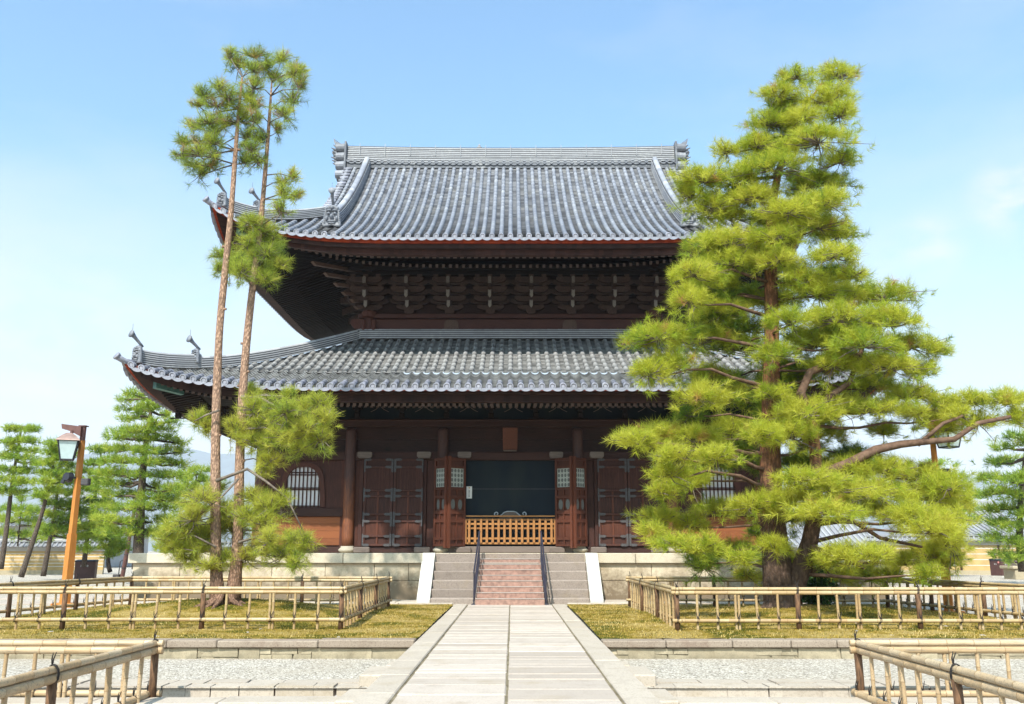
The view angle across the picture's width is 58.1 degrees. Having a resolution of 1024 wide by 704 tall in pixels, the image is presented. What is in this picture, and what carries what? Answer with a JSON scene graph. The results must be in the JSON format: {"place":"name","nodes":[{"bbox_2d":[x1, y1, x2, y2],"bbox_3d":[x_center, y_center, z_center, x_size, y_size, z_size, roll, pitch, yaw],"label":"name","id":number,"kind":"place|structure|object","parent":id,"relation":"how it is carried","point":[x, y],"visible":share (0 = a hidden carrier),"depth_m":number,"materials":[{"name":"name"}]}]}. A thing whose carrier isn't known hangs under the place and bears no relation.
{"place":"outdoors","nodes":[
{"label":"outdoors","id":0,"kind":"place"},
{"bbox_2d":[0,598,452,638],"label":"moss ground","id":1,"kind":"structure","parent":0,"point":[194,610],"depth_m":19.71,"materials":[{"name":"green plant"}]},
{"bbox_2d":[0,571,391,629],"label":"bamboo fence","id":2,"kind":"object","parent":1,"relation":"on","point":[375,598],"visible":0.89,"depth_m":18.82,"materials":[{"name":"wood"}]},
{"bbox_2d":[148,43,342,608],"bbox_3d":[-6.573,-1.340,23.321,5.393,15.186,2.880,-4,-13,17],"label":"twin trunk pine","id":3,"kind":"object","parent":1,"relation":"on","point":[197,536],"visible":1,"depth_m":22.80,"materials":[{"name":"green plant"}]},
{"bbox_2d":[388,605,624,703],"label":"stone path","id":4,"kind":"structure","parent":0,"point":[465,662],"depth_m":13.05,"materials":[{"name":"grey stone"}]},
{"bbox_2d":[471,531,548,604],"bbox_3d":[-0.060,6.728,28.980,2.306,2.237,2.709,0,-12,0],"label":"access stair","id":5,"kind":"object","parent":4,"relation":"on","point":[510,584],"visible":0.99,"depth_m":28.53,"materials":[{"name":"stone"}]},
{"bbox_2d":[0,679,1023,703],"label":"paving strip","id":6,"kind":"object","parent":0,"point":[681,691],"visible":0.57,"depth_m":12.92,"materials":[{"name":"stone"}]},
{"bbox_2d":[0,629,164,703],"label":"bamboo fence","id":7,"kind":"object","parent":6,"relation":"on","point":[108,655],"visible":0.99,"depth_m":11.84,"materials":[{"name":"beige wood"}]},
{"bbox_2d":[849,629,1023,703],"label":"bamboo fence","id":8,"kind":"object","parent":6,"relation":"on","point":[900,655],"visible":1,"depth_m":11.83,"materials":[{"name":"beige wood"}]},
{"bbox_2d":[0,659,1023,687],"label":"sunken road","id":9,"kind":"structure","parent":0,"point":[322,669],"depth_m":15.04,"materials":[{"name":"grey gravel"}]},
{"bbox_2d":[0,638,416,658],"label":"retaining wall","id":10,"kind":"structure","parent":9,"relation":"on","point":[322,648],"depth_m":16.40,"materials":[{"name":"stone"}]},
{"bbox_2d":[335,604,679,703],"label":"path edging","id":11,"kind":"object","parent":9,"relation":"on","point":[625,679],"visible":0.81,"depth_m":13.06,"materials":[{"name":"stone"}]},
{"bbox_2d":[601,638,1023,658],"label":"retaining wall","id":12,"kind":"structure","parent":9,"relation":"on","point":[783,648],"depth_m":16.40,"materials":[{"name":"stone"}]},
{"bbox_2d":[0,443,1023,550],"bbox_3d":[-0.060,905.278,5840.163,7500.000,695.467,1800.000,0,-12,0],"label":"hills","id":13,"kind":"structure","parent":0,"point":[227,464],"depth_m":5516.77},
{"bbox_2d":[0,551,1023,640],"bbox_3d":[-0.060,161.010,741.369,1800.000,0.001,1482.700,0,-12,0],"label":"ground","id":14,"kind":"structure","parent":0,"point":[129,569],"depth_m":34.59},
{"bbox_2d":[0,422,43,568],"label":"garden pine","id":15,"kind":"object","parent":14,"relation":"on","point":[15,479],"visible":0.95,"depth_m":49.26,"materials":[{"name":"green plant"}]},
{"bbox_2d":[0,495,56,545],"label":"garden pine","id":16,"kind":"object","parent":14,"relation":"on","point":[23,534],"visible":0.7,"depth_m":60.22,"materials":[{"name":"green plant"}]},
{"bbox_2d":[18,436,77,577],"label":"garden pine","id":17,"kind":"object","parent":14,"relation":"on","point":[54,471],"visible":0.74,"depth_m":47.84,"materials":[{"name":"green plant"}]},
{"bbox_2d":[0,540,106,574],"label":"precinct wall","id":18,"kind":"structure","parent":14,"relation":"on","point":[14,556],"depth_m":63.19,"materials":[{"name":"paint"}]},
{"bbox_2d":[29,450,85,575],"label":"garden pine","id":19,"kind":"object","parent":14,"relation":"on","point":[60,525],"visible":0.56,"depth_m":49.41,"materials":[{"name":"green plant"}]},
{"bbox_2d":[50,424,90,607],"bbox_3d":[-13.140,4.822,27.311,1.028,5.410,0.924,5,-13,-21],"label":"street lamp","id":20,"kind":"object","parent":14,"relation":"on","point":[70,444],"visible":0.94,"depth_m":27.39,"materials":[{"name":"orange wood"}]},
{"bbox_2d":[0,491,148,566],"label":"hall","id":21,"kind":"structure","parent":14,"relation":"on","point":[115,561],"depth_m":90.69,"materials":[{"name":"paint"}]},
{"bbox_2d":[74,560,98,578],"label":"equipment cabinet","id":22,"kind":"object","parent":14,"relation":"on","point":[89,571],"visible":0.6,"depth_m":51.51,"materials":[{"name":"brown metal"}]},
{"bbox_2d":[68,443,116,566],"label":"garden pine","id":23,"kind":"object","parent":14,"relation":"on","point":[86,535],"visible":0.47,"depth_m":50.48,"materials":[{"name":"green plant"}]},
{"bbox_2d":[93,533,132,572],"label":"garden pine","id":24,"kind":"object","parent":14,"relation":"on","point":[113,547],"visible":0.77,"depth_m":53.29,"materials":[{"name":"green plant"}]},
{"bbox_2d":[113,511,134,576],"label":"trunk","id":25,"kind":"object","parent":14,"relation":"on","point":[124,564],"visible":0.62,"depth_m":56.12,"materials":[{"name":"plant"}]},
{"bbox_2d":[77,384,196,568],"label":"garden pine","id":26,"kind":"object","parent":14,"relation":"on","point":[139,506],"visible":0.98,"depth_m":45.44,"materials":[{"name":"green plant"}]},
{"bbox_2d":[150,461,227,552],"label":"garden pine","id":27,"kind":"object","parent":14,"relation":"on","point":[202,475],"visible":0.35,"depth_m":58.58,"materials":[{"name":"green plant"}]},
{"bbox_2d":[208,542,250,552],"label":"precinct wall","id":28,"kind":"structure","parent":14,"relation":"on","point":[226,544],"depth_m":72.99,"materials":[{"name":"paint"}]},
{"bbox_2d":[113,139,894,604],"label":"temple hall","id":29,"kind":"structure","parent":14,"relation":"on","point":[441,261],"depth_m":34.37,"materials":[{"name":"brown wood"}]},
{"bbox_2d":[278,462,324,506],"bbox_3d":[-7.709,4.902,33.994,1.700,1.639,0.130,0,-12,0],"label":"bell window","id":30,"kind":"structure","parent":29,"relation":"in","point":[308,483],"depth_m":33.99,"materials":[{"name":"wood"}]},
{"bbox_2d":[362,458,393,545],"bbox_3d":[-4.900,5.482,33.671,1.076,3.171,0.118,0,-12,0],"label":"door","id":31,"kind":"structure","parent":29,"relation":"in","point":[378,473],"depth_m":33.66,"materials":[{"name":"wood"}]},
{"bbox_2d":[392,458,423,545],"bbox_3d":[-3.801,5.482,33.671,1.076,3.171,0.118,0,-12,0],"label":"door","id":32,"kind":"structure","parent":29,"relation":"in","point":[408,473],"depth_m":33.66,"materials":[{"name":"wood"}]},
{"bbox_2d":[433,456,447,547],"bbox_3d":[-2.591,5.432,33.415,0.654,3.277,0.100,-12,-17,43],"label":"folding door","id":33,"kind":"structure","parent":29,"relation":"in","point":[440,464],"depth_m":33.38,"materials":[{"name":"brown wood"}]},
{"bbox_2d":[447,456,465,547],"bbox_3d":[-2.009,5.432,33.415,0.739,3.277,0.100,9,-15,-38],"label":"folding door","id":34,"kind":"structure","parent":29,"relation":"in","point":[456,505],"depth_m":33.39,"materials":[{"name":"brown wood"}]},
{"bbox_2d":[466,486,471,497],"bbox_3d":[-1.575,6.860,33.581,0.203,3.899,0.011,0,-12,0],"label":"notice strip","id":35,"kind":"object","parent":29,"relation":"attached to","point":[469,492],"visible":0.9,"depth_m":33.94,"materials":[{"name":"white paper"}]},
{"bbox_2d":[465,515,555,543],"bbox_3d":[-0.060,6.459,33.473,3.324,1.032,0.135,0,-12,0],"label":"timber barrier","id":36,"kind":"object","parent":29,"relation":"on","point":[510,528],"visible":1,"depth_m":33.42,"materials":[{"name":"brown wood"}]},
{"bbox_2d":[494,511,526,522],"bbox_3d":[-0.060,6.040,33.692,1.191,0.452,0.082,0,-12,0],"label":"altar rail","id":37,"kind":"object","parent":29,"relation":"attached to","point":[510,513],"visible":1,"depth_m":33.68,"materials":[{"name":"metal"}]},
{"bbox_2d":[555,456,573,547],"bbox_3d":[1.889,5.432,33.415,0.739,3.277,0.100,-9,-15,38],"label":"folding door","id":38,"kind":"structure","parent":29,"relation":"in","point":[564,529],"depth_m":33.39,"materials":[{"name":"brown wood"}]},
{"bbox_2d":[573,456,587,547],"bbox_3d":[2.471,5.432,33.415,0.654,3.277,0.100,12,-17,-43],"label":"folding door","id":39,"kind":"structure","parent":29,"relation":"in","point":[579,464],"depth_m":33.38,"materials":[{"name":"brown wood"}]},
{"bbox_2d":[597,458,628,545],"bbox_3d":[3.681,5.482,33.671,1.076,3.171,0.118,0,-12,0],"label":"door","id":40,"kind":"structure","parent":29,"relation":"in","point":[611,473],"depth_m":33.66,"materials":[{"name":"wood"}]},
{"bbox_2d":[627,458,657,545],"bbox_3d":[4.780,5.482,33.671,1.076,3.171,0.118,0,-12,0],"label":"door","id":41,"kind":"structure","parent":29,"relation":"in","point":[635,467],"depth_m":33.72,"materials":[{"name":"wood"}]},
{"bbox_2d":[696,465,740,505],"bbox_3d":[7.589,4.902,33.994,1.700,1.639,0.130,0,-12,0],"label":"bell window","id":42,"kind":"structure","parent":29,"relation":"in","point":[726,488],"depth_m":33.97,"materials":[{"name":"wood"}]},
{"bbox_2d":[0,585,1022,604],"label":"paved walk","id":43,"kind":"structure","parent":14,"relation":"on","point":[35,603],"depth_m":31.80,"materials":[{"name":"grey stone"}]},
{"bbox_2d":[971,428,1023,571],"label":"garden pine","id":44,"kind":"object","parent":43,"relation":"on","point":[1001,522],"visible":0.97,"depth_m":43.11,"materials":[{"name":"green plant"}]},
{"bbox_2d":[88,599,942,605],"bbox_3d":[0.228,7.868,28.662,26.695,0.260,2.630,0,-12,0],"label":"kerb strip","id":45,"kind":"object","parent":14,"relation":"on","point":[397,601],"visible":0.08,"depth_m":28.61,"materials":[{"name":"stone"}]},
{"bbox_2d":[865,534,1023,574],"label":"precinct wall","id":46,"kind":"structure","parent":14,"relation":"on","point":[980,560],"depth_m":62.59,"materials":[{"name":"paint"}]},
{"bbox_2d":[926,408,964,612],"bbox_3d":[11.332,4.081,23.867,1.044,5.410,1.033,0,-12,0],"label":"street lamp","id":47,"kind":"object","parent":14,"relation":"on","point":[933,448],"visible":0.2,"depth_m":24.01,"materials":[{"name":"brown wood"}]},
{"bbox_2d":[904,454,989,568],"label":"garden pine","id":48,"kind":"object","parent":14,"relation":"on","point":[941,462],"visible":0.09,"depth_m":56.36,"materials":[{"name":"green plant"}]},
{"bbox_2d":[989,559,1013,576],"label":"equipment cabinet","id":49,"kind":"object","parent":14,"relation":"on","point":[995,569],"visible":0.61,"depth_m":57.79,"materials":[{"name":"brown metal"}]},
{"bbox_2d":[0,0,1023,697],"label":"sky","id":50,"kind":"structure","parent":0,"point":[102,236],"materials":[{"name":"blue"}]},
{"bbox_2d":[566,603,1023,638],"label":"moss ground","id":51,"kind":"structure","parent":0,"point":[827,612],"depth_m":18.95,"materials":[{"name":"green plant"}]},
{"bbox_2d":[601,52,1023,607],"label":"layered pine","id":52,"kind":"object","parent":51,"relation":"on","point":[844,335],"visible":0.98,"depth_m":22.49,"materials":[{"name":"green plant"}]},
{"bbox_2d":[801,570,839,604],"bbox_3d":[7.686,6.017,23.245,1.132,1.118,0.992,0,-12,0],"label":"evergreen shrub","id":53,"kind":"object","parent":51,"relation":"on","point":[821,582],"visible":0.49,"depth_m":23.00,"materials":[{"name":"green plant"}]},
{"bbox_2d":[626,571,1023,630],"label":"bamboo fence","id":54,"kind":"object","parent":51,"relation":"on","point":[981,590],"visible":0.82,"depth_m":18.48,"materials":[{"name":"wood"}]},
{"bbox_2d":[786,515,870,552],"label":"hall","id":55,"kind":"structure","parent":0,"point":[833,530],"depth_m":75.31,"materials":[{"name":"paint"}]},
{"bbox_2d":[875,499,1023,534],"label":"hall","id":56,"kind":"structure","parent":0,"point":[975,529],"depth_m":80.09,"materials":[{"name":"paint"}]},
{"bbox_2d":[1000,551,1023,579],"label":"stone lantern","id":57,"kind":"object","parent":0,"point":[1011,572],"visible":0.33,"depth_m":52.38,"materials":[{"name":"grey stone"}]}
]}

